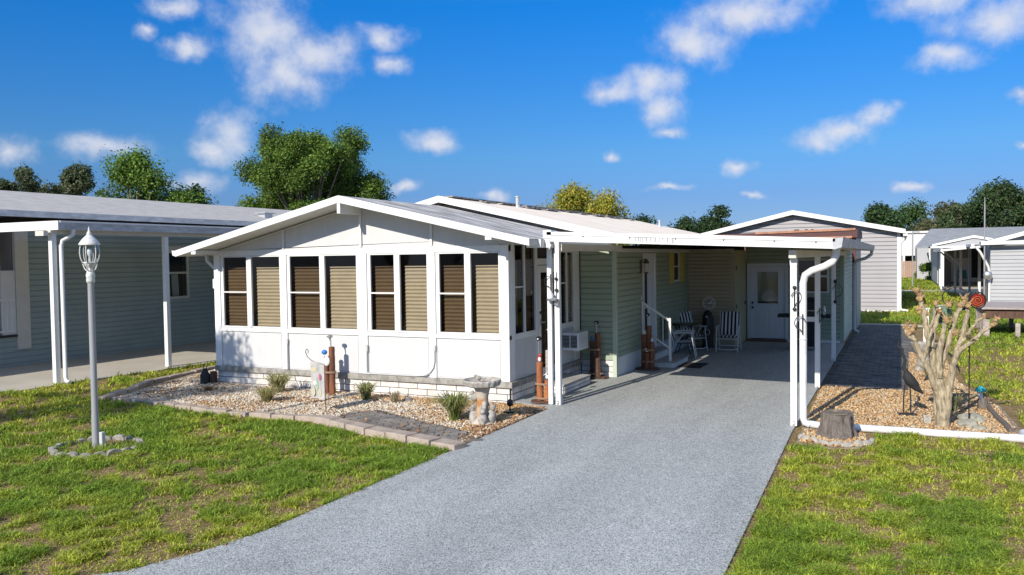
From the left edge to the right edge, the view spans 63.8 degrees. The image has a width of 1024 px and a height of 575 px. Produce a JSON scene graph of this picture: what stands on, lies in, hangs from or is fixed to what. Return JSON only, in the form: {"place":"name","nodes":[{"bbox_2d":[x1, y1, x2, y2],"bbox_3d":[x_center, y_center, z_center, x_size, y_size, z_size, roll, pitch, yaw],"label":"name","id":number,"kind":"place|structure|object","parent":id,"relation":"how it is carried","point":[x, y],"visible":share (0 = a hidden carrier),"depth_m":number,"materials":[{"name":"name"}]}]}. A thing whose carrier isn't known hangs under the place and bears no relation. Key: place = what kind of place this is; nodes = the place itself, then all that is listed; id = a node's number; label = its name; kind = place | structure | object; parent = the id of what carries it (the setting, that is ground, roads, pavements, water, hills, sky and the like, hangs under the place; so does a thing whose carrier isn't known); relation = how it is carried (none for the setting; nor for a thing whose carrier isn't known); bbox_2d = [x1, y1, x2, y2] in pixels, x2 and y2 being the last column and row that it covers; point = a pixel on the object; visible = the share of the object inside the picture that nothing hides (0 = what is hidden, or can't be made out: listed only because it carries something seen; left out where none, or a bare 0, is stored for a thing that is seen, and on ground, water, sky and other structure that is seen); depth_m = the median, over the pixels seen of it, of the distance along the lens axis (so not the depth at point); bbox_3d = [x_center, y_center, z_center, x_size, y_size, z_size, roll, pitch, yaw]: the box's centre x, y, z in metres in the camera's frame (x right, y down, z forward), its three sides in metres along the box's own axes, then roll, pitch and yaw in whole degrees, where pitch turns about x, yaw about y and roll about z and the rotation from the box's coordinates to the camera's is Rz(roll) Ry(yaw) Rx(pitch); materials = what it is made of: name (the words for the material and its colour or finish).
{"place":"outdoors","nodes":[
{"label":"outdoors","id":0,"kind":"place"},
{"bbox_2d":[0,341,215,393],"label":"neighbor driveway","id":1,"kind":"structure","parent":0,"point":[26,377],"depth_m":19.98,"materials":[{"name":"beige concrete"}]},
{"bbox_2d":[0,221,242,383],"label":"neighbor carport","id":2,"kind":"object","parent":1,"relation":"on","point":[52,229],"visible":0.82,"depth_m":17.36,"materials":[{"name":"white metal"}]},
{"bbox_2d":[119,369,545,437],"bbox_3d":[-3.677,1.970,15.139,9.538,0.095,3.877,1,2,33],"label":"river gravel","id":3,"kind":"structure","parent":0,"point":[409,410],"depth_m":14.29,"materials":[{"name":"beige gravel"}]},
{"bbox_2d":[200,365,209,383],"bbox_3d":[-6.267,1.779,16.784,0.200,0.407,0.200,0,2,25],"label":"black lantern","id":4,"kind":"object","parent":3,"relation":"on","point":[205,376],"visible":0.93,"depth_m":16.72,"materials":[{"name":"black metal"}]},
{"bbox_2d":[254,387,280,401],"bbox_3d":[-4.311,1.901,14.510,0.694,0.272,0.592,-1,2,-4],"label":"grass clump","id":5,"kind":"object","parent":3,"relation":"on","point":[267,395],"visible":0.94,"depth_m":14.46,"materials":[{"name":"green plant"}]},
{"bbox_2d":[261,372,298,392],"bbox_3d":[-4.418,1.814,15.537,0.919,0.376,0.890,0,2,25],"label":"grass clump","id":6,"kind":"object","parent":3,"relation":"on","point":[281,381],"visible":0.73,"depth_m":15.41,"materials":[{"name":"green plant"}]},
{"bbox_2d":[305,349,325,411],"bbox_3d":[-3.213,1.533,13.449,0.400,1.055,0.032,0,2,25],"label":"garden flag","id":7,"kind":"object","parent":3,"relation":"on","point":[317,380],"visible":0.99,"depth_m":13.41,"materials":[{"name":"white fabric"}]},
{"bbox_2d":[313,414,340,425],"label":"edging block","id":8,"kind":"structure","parent":3,"relation":"on","point":[322,419],"depth_m":12.51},
{"bbox_2d":[126,375,532,438],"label":"fallen leaves","id":9,"kind":"object","parent":3,"relation":"on","point":[365,419],"visible":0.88,"depth_m":14.01,"materials":[{"name":"brown plant"}]},
{"bbox_2d":[322,335,337,394],"bbox_3d":[-3.383,1.439,15.224,0.295,1.122,0.230,0,2,25],"label":"piling ornament","id":10,"kind":"object","parent":3,"relation":"on","point":[330,372],"visible":0.88,"depth_m":15.19,"materials":[{"name":"orange wood"}]},
{"bbox_2d":[329,418,355,429],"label":"edging block","id":11,"kind":"structure","parent":3,"relation":"on","point":[341,422],"depth_m":12.20,"materials":[{"name":"beige concrete"}]},
{"bbox_2d":[352,381,382,399],"bbox_3d":[-2.580,1.844,14.559,0.606,0.334,0.608,-1,2,-10],"label":"grass clump","id":12,"kind":"object","parent":3,"relation":"on","point":[365,390],"visible":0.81,"depth_m":14.50,"materials":[{"name":"green plant"}]},
{"bbox_2d":[385,429,417,442],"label":"edging block","id":13,"kind":"structure","parent":3,"relation":"on","point":[398,435],"depth_m":11.30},
{"bbox_2d":[427,390,478,421],"bbox_3d":[-0.853,1.839,12.597,1.052,0.438,0.969,-1,2,1],"label":"grass clump","id":14,"kind":"object","parent":3,"relation":"on","point":[452,405],"visible":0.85,"depth_m":12.49,"materials":[{"name":"green plant"}]},
{"bbox_2d":[463,374,500,424],"bbox_3d":[-0.444,1.690,12.347,0.573,0.772,0.573,0,2,25],"label":"bird bath","id":15,"kind":"object","parent":3,"relation":"on","point":[483,414],"visible":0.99,"depth_m":12.27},
{"bbox_2d":[457,406,546,440],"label":"path edge litter","id":16,"kind":"object","parent":3,"relation":"on","point":[503,424],"visible":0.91,"depth_m":12.28,"materials":[{"name":"brown gravel"}]},
{"bbox_2d":[338,411,482,441],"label":"paver path","id":17,"kind":"structure","parent":0,"point":[433,429],"depth_m":12.28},
{"bbox_2d":[96,340,844,574],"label":"driveway","id":18,"kind":"structure","parent":0,"point":[662,471],"depth_m":8.57,"materials":[{"name":"grey concrete"}]},
{"bbox_2d":[74,409,548,574],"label":"edge leaf litter","id":19,"kind":"object","parent":18,"relation":"on","point":[234,535],"visible":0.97,"depth_m":7.08,"materials":[{"name":"brown plant"}]},
{"bbox_2d":[530,336,555,403],"bbox_3d":[0.519,1.398,13.982,0.428,1.129,0.387,-1,2,1],"label":"piling ornament","id":20,"kind":"object","parent":18,"relation":"on","point":[541,396],"visible":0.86,"depth_m":13.96,"materials":[{"name":"orange wood"}]},
{"bbox_2d":[543,373,590,393],"bbox_3d":[0.996,1.834,15.524,0.550,0.225,1.380,0,2,25],"label":"brick front step","id":21,"kind":"object","parent":18,"relation":"on","point":[571,382],"visible":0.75,"depth_m":15.42,"materials":[{"name":"grey brick"}]},
{"bbox_2d":[588,321,608,378],"bbox_3d":[1.723,1.261,16.759,0.489,1.169,0.430,-1,2,-3],"label":"piling ornament","id":22,"kind":"object","parent":18,"relation":"on","point":[595,372],"visible":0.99,"depth_m":16.71,"materials":[{"name":"orange wood"}]},
{"bbox_2d":[635,313,659,370],"bbox_3d":[2.955,1.172,17.913,0.543,1.229,0.457,0,2,25],"label":"piling ornament","id":23,"kind":"object","parent":18,"relation":"on","point":[647,355],"visible":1,"depth_m":17.86,"materials":[{"name":"orange wood"}]},
{"bbox_2d":[641,301,688,367],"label":"side door steps","id":24,"kind":"structure","parent":18,"relation":"on","point":[664,357],"depth_m":18.34,"materials":[{"name":"white paint"}]},
{"bbox_2d":[666,316,696,358],"bbox_3d":[4.116,1.203,19.957,0.724,0.997,0.584,0,2,15],"label":"folding chair","id":25,"kind":"object","parent":18,"relation":"on","point":[679,341],"visible":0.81,"depth_m":19.79,"materials":[{"name":"white metal"}]},
{"bbox_2d":[672,322,698,353],"bbox_3d":[4.369,1.300,20.847,0.750,0.787,0.750,0,2,25],"label":"patio table","id":26,"kind":"object","parent":18,"relation":"on","point":[679,324],"visible":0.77,"depth_m":20.76,"materials":[{"name":"white glass"}]},
{"bbox_2d":[678,311,707,351],"bbox_3d":[4.674,1.139,21.508,0.584,0.997,0.724,-2,2,-23],"label":"folding chair","id":27,"kind":"object","parent":18,"relation":"on","point":[685,316],"visible":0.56,"depth_m":21.66,"materials":[{"name":"white metal"}]},
{"bbox_2d":[701,310,713,347],"bbox_3d":[5.247,1.101,22.025,0.340,1.000,0.342,0,2,25],"label":"black umbrella stand","id":28,"kind":"object","parent":18,"relation":"on","point":[707,319],"visible":0.92,"depth_m":21.91,"materials":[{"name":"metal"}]},
{"bbox_2d":[543,230,874,427],"bbox_3d":[5.742,0.253,19.235,4.645,2.916,15.640,0,2,25],"label":"carport","id":29,"kind":"object","parent":18,"relation":"on","point":[556,239],"visible":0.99,"depth_m":12.39,"materials":[{"name":"white metal"}]},
{"bbox_2d":[715,311,741,351],"bbox_3d":[5.587,1.138,21.205,0.584,0.997,0.724,0,2,22],"label":"folding chair","id":30,"kind":"object","parent":18,"relation":"on","point":[730,324],"visible":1,"depth_m":21.38,"materials":[{"name":"white fabric"}]},
{"bbox_2d":[777,297,830,350],"bbox_3d":[7.547,0.936,21.227,1.280,1.372,0.652,0,2,25],"label":"gas grill","id":31,"kind":"object","parent":18,"relation":"on","point":[810,321],"visible":0.22,"depth_m":20.96,"materials":[{"name":"black metal"}]},
{"bbox_2d":[797,322,814,345],"bbox_3d":[7.487,1.186,21.021,0.490,0.580,0.014,0,2,25],"label":"cabinet door","id":32,"kind":"structure","parent":31,"relation":"in","point":[810,326],"depth_m":20.96,"materials":[{"name":"black"}]},
{"bbox_2d":[0,276,1023,574],"bbox_3d":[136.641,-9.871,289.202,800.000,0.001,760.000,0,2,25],"label":"ground","id":33,"kind":"structure","parent":0,"point":[1008,410],"depth_m":9.36,"materials":[{"name":"green plant"}]},
{"bbox_2d":[0,163,44,192],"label":"shade tree","id":34,"kind":"object","parent":33,"relation":"on","point":[25,180],"visible":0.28,"depth_m":60.20,"materials":[{"name":"green plant"}]},
{"bbox_2d":[35,160,97,195],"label":"shade tree","id":35,"kind":"object","parent":33,"relation":"on","point":[78,180],"visible":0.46,"depth_m":60.78,"materials":[{"name":"green plant"}]},
{"bbox_2d":[78,227,105,447],"bbox_3d":[-5.670,0.703,11.110,0.268,3.050,0.268,0,2,25],"label":"lamp post","id":36,"kind":"object","parent":33,"relation":"on","point":[98,437],"visible":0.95,"depth_m":11.08,"materials":[{"name":"grey metal"}]},
{"bbox_2d":[0,190,292,367],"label":"neighbor home","id":37,"kind":"object","parent":33,"relation":"on","point":[128,297],"visible":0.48,"depth_m":22.73,"materials":[{"name":"grey plastic"}]},
{"bbox_2d":[169,246,189,298],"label":"window","id":38,"kind":"structure","parent":37,"relation":"in","point":[174,275],"depth_m":24.76,"materials":[{"name":"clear glass"}]},
{"bbox_2d":[85,142,219,204],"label":"shade tree","id":39,"kind":"object","parent":33,"relation":"on","point":[135,171],"visible":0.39,"depth_m":52.33,"materials":[{"name":"green plant"}]},
{"bbox_2d":[171,183,209,203],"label":"shade tree","id":40,"kind":"object","parent":33,"relation":"on","point":[195,187],"visible":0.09,"depth_m":52.88,"materials":[{"name":"green plant"}]},
{"bbox_2d":[248,411,274,418],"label":"edging block","id":41,"kind":"structure","parent":33,"relation":"on","point":[260,414],"depth_m":13.14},
{"bbox_2d":[230,120,396,209],"bbox_3d":[-9.792,-3.559,41.127,8.555,9.614,8.595,0,2,25],"label":"oak tree","id":42,"kind":"object","parent":33,"relation":"on","point":[293,170],"visible":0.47,"depth_m":39.18,"materials":[{"name":"green plant"}]},
{"bbox_2d":[345,422,375,434],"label":"edging block","id":43,"kind":"structure","parent":33,"relation":"on","point":[360,427],"depth_m":11.89,"materials":[{"name":"beige concrete"}]},
{"bbox_2d":[365,426,395,437],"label":"edging block","id":44,"kind":"structure","parent":33,"relation":"on","point":[377,430],"depth_m":11.63,"materials":[{"name":"beige concrete"}]},
{"bbox_2d":[407,433,440,445],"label":"edging block","id":45,"kind":"structure","parent":33,"relation":"on","point":[419,438],"depth_m":11.02,"materials":[{"name":"beige concrete"}]},
{"bbox_2d":[431,438,465,450],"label":"edging block","id":46,"kind":"structure","parent":33,"relation":"on","point":[449,444],"depth_m":10.74,"materials":[{"name":"beige concrete"}]},
{"bbox_2d":[172,195,745,402],"bbox_3d":[1.145,-0.293,22.568,9.250,4.182,17.780,0,2,25],"label":"mobile home","id":47,"kind":"object","parent":33,"relation":"on","point":[432,297],"visible":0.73,"depth_m":15.93,"materials":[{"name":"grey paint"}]},
{"bbox_2d":[222,256,248,327],"bbox_3d":[-5.575,0.086,16.685,0.675,1.438,0.147,0,2,25],"label":"window","id":48,"kind":"structure","parent":47,"relation":"in","point":[238,280],"depth_m":16.75,"materials":[{"name":"white metal"}]},
{"bbox_2d":[249,256,281,328],"bbox_3d":[-4.858,0.088,16.353,0.785,1.438,0.135,0,2,25],"label":"window","id":49,"kind":"structure","parent":47,"relation":"in","point":[268,280],"depth_m":16.41,"materials":[{"name":"white metal"}]},
{"bbox_2d":[288,255,321,329],"bbox_3d":[-3.975,0.091,15.929,0.775,1.438,0.147,0,2,25],"label":"window","id":50,"kind":"structure","parent":47,"relation":"in","point":[307,281],"depth_m":15.99,"materials":[{"name":"white metal"}]},
{"bbox_2d":[323,254,358,330],"bbox_3d":[-3.208,0.093,15.574,0.795,1.438,0.135,0,2,25],"label":"window","id":51,"kind":"structure","parent":47,"relation":"in","point":[344,282],"depth_m":15.62,"materials":[{"name":"white metal"}]},
{"bbox_2d":[369,253,395,331],"bbox_3d":[-2.356,0.096,15.165,0.575,1.438,0.147,0,2,25],"label":"window","id":52,"kind":"structure","parent":47,"relation":"in","point":[385,292],"depth_m":15.21,"materials":[{"name":"white metal"}]},
{"bbox_2d":[398,253,428,332],"bbox_3d":[-1.753,0.098,14.886,0.635,1.438,0.135,0,2,25],"label":"window","id":53,"kind":"structure","parent":47,"relation":"in","point":[417,299],"depth_m":14.93,"materials":[{"name":"white metal"}]},
{"bbox_2d":[437,252,466,333],"bbox_3d":[-1.032,0.100,14.539,0.565,1.438,0.147,0,2,25],"label":"window","id":54,"kind":"structure","parent":47,"relation":"in","point":[454,278],"depth_m":14.59,"materials":[{"name":"white metal"}]},
{"bbox_2d":[468,252,500,334],"bbox_3d":[-0.446,0.102,14.269,0.605,1.438,0.135,0,2,25],"label":"window","id":55,"kind":"structure","parent":47,"relation":"in","point":[488,304],"depth_m":14.31,"materials":[{"name":"beige fabric"}]},
{"bbox_2d":[513,243,525,335],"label":"window","id":56,"kind":"structure","parent":47,"relation":"in","point":[522,246],"depth_m":14.56,"materials":[{"name":"white metal"}]},
{"bbox_2d":[520,245,536,332],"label":"window","id":57,"kind":"structure","parent":47,"relation":"in","point":[527,253],"depth_m":14.96,"materials":[{"name":"white metal"}]},
{"bbox_2d":[537,265,554,375],"bbox_3d":[0.672,0.608,15.570,0.178,2.060,0.930,0,2,25],"label":"storm door","id":58,"kind":"structure","parent":47,"relation":"in","point":[542,288],"depth_m":15.57,"materials":[{"name":"white metal"}]},
{"bbox_2d":[561,251,567,324],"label":"window","id":59,"kind":"structure","parent":47,"relation":"in","point":[565,252],"depth_m":16.41,"materials":[{"name":"white metal"}]},
{"bbox_2d":[563,251,574,323],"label":"window","id":60,"kind":"structure","parent":47,"relation":"in","point":[572,252],"depth_m":16.76,"materials":[{"name":"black metal"}]},
{"bbox_2d":[562,330,587,350],"bbox_3d":[1.263,1.056,16.385,0.343,0.350,0.596,0,2,25],"label":"window air conditioner","id":61,"kind":"object","parent":47,"relation":"attached to","point":[574,340],"depth_m":16.16,"materials":[{"name":"white plastic"}]},
{"bbox_2d":[644,257,654,344],"bbox_3d":[3.160,0.348,19.042,0.050,2.080,0.880,0,2,25],"label":"side door","id":62,"kind":"structure","parent":47,"relation":"in","point":[649,278],"depth_m":19.13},
{"bbox_2d":[674,252,679,281],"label":"side window","id":63,"kind":"structure","parent":47,"relation":"in","point":[676,254],"depth_m":21.44,"materials":[{"name":"white metal"}]},
{"bbox_2d":[734,250,745,344],"bbox_3d":[6.358,0.265,22.863,0.070,2.600,1.800,0,2,25],"label":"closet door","id":64,"kind":"structure","parent":47,"relation":"in","point":[740,255],"depth_m":22.93,"materials":[{"name":"white metal"}]},
{"bbox_2d":[535,179,627,244],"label":"yellowing tree","id":65,"kind":"object","parent":33,"relation":"on","point":[573,198],"visible":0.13,"depth_m":50.27,"materials":[{"name":"yellow plant"}]},
{"bbox_2d":[582,185,632,217],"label":"yellowing tree","id":66,"kind":"object","parent":33,"relation":"on","point":[609,199],"visible":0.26,"depth_m":50.33,"materials":[{"name":"yellow plant"}]},
{"bbox_2d":[624,213,664,244],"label":"distant tree","id":67,"kind":"object","parent":33,"relation":"on","point":[642,218],"visible":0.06,"depth_m":130.18,"materials":[{"name":"green plant"}]},
{"bbox_2d":[667,213,698,232],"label":"distant tree","id":68,"kind":"object","parent":33,"relation":"on","point":[686,224],"visible":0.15,"depth_m":128.02,"materials":[{"name":"green plant"}]},
{"bbox_2d":[692,203,735,233],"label":"distant tree","id":69,"kind":"object","parent":33,"relation":"on","point":[711,222],"visible":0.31,"depth_m":93.38,"materials":[{"name":"green plant"}]},
{"bbox_2d":[691,228,861,328],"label":"red roofed shed","id":70,"kind":"structure","parent":33,"relation":"on","point":[853,233],"depth_m":27.04,"materials":[{"name":"brown metal"}]},
{"bbox_2d":[746,247,851,342],"bbox_3d":[8.784,0.086,24.935,2.626,2.780,4.550,0,2,25],"label":"utility room","id":71,"kind":"object","parent":33,"relation":"on","point":[767,285],"visible":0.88,"depth_m":23.33,"materials":[{"name":"white"}]},
{"bbox_2d":[750,266,784,338],"bbox_3d":[7.290,0.424,23.442,0.950,2.055,0.150,0,2,25],"label":"door","id":72,"kind":"structure","parent":71,"relation":"in","point":[767,283],"depth_m":23.46,"materials":[{"name":"white metal"}]},
{"bbox_2d":[797,258,828,292],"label":"window","id":73,"kind":"structure","parent":71,"relation":"in","point":[827,259],"depth_m":22.87,"materials":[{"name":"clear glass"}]},
{"bbox_2d":[701,210,908,311],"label":"grey gable house","id":74,"kind":"structure","parent":33,"relation":"on","point":[881,277],"depth_m":34.70,"materials":[{"name":"white plastic"}]},
{"bbox_2d":[796,428,868,448],"bbox_3d":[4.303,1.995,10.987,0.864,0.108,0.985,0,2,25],"label":"gravel bed","id":75,"kind":"object","parent":33,"relation":"on","point":[812,433],"visible":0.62,"depth_m":10.88,"materials":[{"name":"beige gravel"}]},
{"bbox_2d":[816,409,858,440],"bbox_3d":[4.398,1.866,11.125,0.562,0.397,0.554,-3,3,-43],"label":"tree stump","id":76,"kind":"object","parent":75,"relation":"on","point":[838,424],"visible":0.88,"depth_m":10.97,"materials":[{"name":"grey wood"}]},
{"bbox_2d":[718,290,1023,574],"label":"lawn grass","id":77,"kind":"structure","parent":33,"relation":"on","point":[777,546],"depth_m":8.08,"materials":[{"name":"green plant"}]},
{"bbox_2d":[860,201,915,256],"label":"distant tree","id":78,"kind":"object","parent":33,"relation":"on","point":[881,214],"visible":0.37,"depth_m":90.11,"materials":[{"name":"green plant"}]},
{"bbox_2d":[902,261,915,277],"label":"plank fence","id":79,"kind":"object","parent":33,"relation":"on","point":[905,269],"visible":0.1,"depth_m":75.23,"materials":[{"name":"beige wood"}]},
{"bbox_2d":[889,197,935,230],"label":"distant tree","id":80,"kind":"object","parent":33,"relation":"on","point":[916,213],"visible":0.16,"depth_m":93.41,"materials":[{"name":"green plant"}]},
{"bbox_2d":[900,231,929,271],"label":"white stilt building","id":81,"kind":"structure","parent":33,"relation":"on","point":[907,247],"depth_m":82.73,"materials":[{"name":"paint"}]},
{"bbox_2d":[906,199,956,230],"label":"distant tree","id":82,"kind":"object","parent":33,"relation":"on","point":[925,224],"visible":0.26,"depth_m":88.54,"materials":[{"name":"green plant"}]},
{"bbox_2d":[944,202,967,227],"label":"distant pine","id":83,"kind":"object","parent":33,"relation":"on","point":[958,215],"visible":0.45,"depth_m":78.82,"materials":[{"name":"green plant"}]},
{"bbox_2d":[930,202,994,228],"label":"distant tree","id":84,"kind":"object","parent":33,"relation":"on","point":[945,218],"visible":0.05,"depth_m":84.63,"materials":[{"name":"green plant"}]},
{"bbox_2d":[915,227,1023,288],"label":"carport house","id":85,"kind":"structure","parent":33,"relation":"on","point":[942,271],"depth_m":63.12,"materials":[{"name":"grey"}]},
{"bbox_2d":[951,258,982,281],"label":"window","id":86,"kind":"structure","parent":85,"relation":"in","point":[964,260],"depth_m":62.33,"materials":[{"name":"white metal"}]},
{"bbox_2d":[950,175,1023,227],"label":"distant tree","id":87,"kind":"object","parent":33,"relation":"on","point":[1004,199],"visible":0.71,"depth_m":74.56,"materials":[{"name":"green plant"}]},
{"bbox_2d":[966,231,1023,301],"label":"white sided house","id":88,"kind":"structure","parent":33,"relation":"on","point":[1004,260],"depth_m":37.25,"materials":[{"name":"white plastic"}]},
{"bbox_2d":[983,198,991,294],"bbox_3d":[21.551,-1.623,37.231,0.380,4.950,0.185,0,2,25],"label":"antenna mast","id":89,"kind":"object","parent":88,"relation":"attached to","point":[987,275],"visible":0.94,"depth_m":37.23,"materials":[{"name":"silver metal"}]},
{"bbox_2d":[975,301,1023,337],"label":"plank table","id":90,"kind":"object","parent":33,"relation":"on","point":[1011,311],"visible":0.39,"depth_m":23.94,"materials":[{"name":"wood"}]},
{"bbox_2d":[0,0,1023,244],"label":"sky","id":91,"kind":"structure","parent":0,"point":[758,109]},
{"bbox_2d":[821,325,914,389],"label":"paver patio","id":92,"kind":"structure","parent":0,"point":[848,372],"depth_m":18.93,"materials":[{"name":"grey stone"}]},
{"bbox_2d":[802,352,1020,433],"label":"tan mulch stones","id":93,"kind":"object","parent":0,"point":[880,401],"visible":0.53,"depth_m":13.24,"materials":[{"name":"beige gravel"}]},
{"bbox_2d":[897,339,923,415],"bbox_3d":[6.046,1.365,12.480,0.372,1.160,0.170,0,2,20],"label":"heron statue","id":94,"kind":"object","parent":93,"relation":"on","point":[910,380],"visible":1,"depth_m":12.47,"materials":[{"name":"black metal"}]},
{"bbox_2d":[809,420,1023,442],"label":"curb","id":95,"kind":"object","parent":93,"relation":"on","point":[1018,438],"visible":0.82,"depth_m":11.06,"materials":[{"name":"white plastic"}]},
{"bbox_2d":[910,341,937,370],"bbox_3d":[8.634,1.457,17.234,0.540,0.600,0.532,0,2,25],"label":"stone planter","id":96,"kind":"object","parent":93,"relation":"on","point":[922,344],"visible":0.38,"depth_m":17.17,"materials":[{"name":"white stone"}]},
{"bbox_2d":[903,285,1000,427],"bbox_3d":[6.184,1.014,11.600,1.217,2.098,0.350,0,2,25],"label":"pruned crepe myrtle","id":97,"kind":"object","parent":93,"relation":"on","point":[942,391],"visible":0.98,"depth_m":11.61,"materials":[{"name":"beige plant"}]},
{"bbox_2d":[942,287,969,418],"bbox_3d":[6.419,0.987,11.897,0.366,1.988,0.017,0,2,25],"label":"garden hook","id":98,"kind":"object","parent":93,"relation":"on","point":[969,355],"visible":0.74,"depth_m":11.84,"materials":[{"name":"black metal"}]},
{"bbox_2d":[969,289,986,308],"bbox_3d":[6.642,0.165,11.722,0.219,0.286,0.042,0,2,24],"label":"red glass disc","id":99,"kind":"object","parent":98,"relation":"hanging from","point":[979,300],"visible":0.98,"depth_m":11.71,"materials":[{"name":"red glass"}]},
{"bbox_2d":[951,393,971,411],"bbox_3d":[6.857,1.786,12.828,0.717,0.312,0.648,0,2,25],"label":"grass clump","id":100,"kind":"object","parent":93,"relation":"on","point":[955,400],"visible":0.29,"depth_m":12.72,"materials":[{"name":"green plant"}]},
{"bbox_2d":[957,413,984,421],"bbox_3d":[6.716,1.930,12.021,0.368,0.196,0.242,0,2,25],"label":"rock","id":101,"kind":"object","parent":93,"relation":"on","point":[977,417],"visible":0.5,"depth_m":11.95,"materials":[{"name":"grey stone"}]},
{"bbox_2d":[986,404,1014,432],"bbox_3d":[7.154,1.918,12.086,0.095,0.101,1.907,0,2,21],"label":"border log","id":102,"kind":"object","parent":93,"relation":"on","point":[1001,420],"visible":0.97,"depth_m":11.84,"materials":[{"name":"grey wood"}]},
{"bbox_2d":[902,276,939,289],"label":"back lawn grass","id":103,"kind":"structure","parent":0,"point":[923,284],"depth_m":58.95,"materials":[{"name":"green plant"}]},
{"bbox_2d":[944,284,982,289],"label":"back driveway","id":104,"kind":"structure","parent":0,"point":[965,286],"depth_m":58.06,"materials":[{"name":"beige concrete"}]},
{"bbox_2d":[956,292,982,297],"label":"side carport slab","id":105,"kind":"structure","parent":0,"point":[963,293],"depth_m":48.38,"materials":[{"name":"beige concrete"}]},
{"bbox_2d":[933,245,983,296],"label":"lean to carport","id":106,"kind":"object","parent":105,"relation":"on","point":[975,265],"visible":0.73,"depth_m":49.18,"materials":[{"name":"white metal"}]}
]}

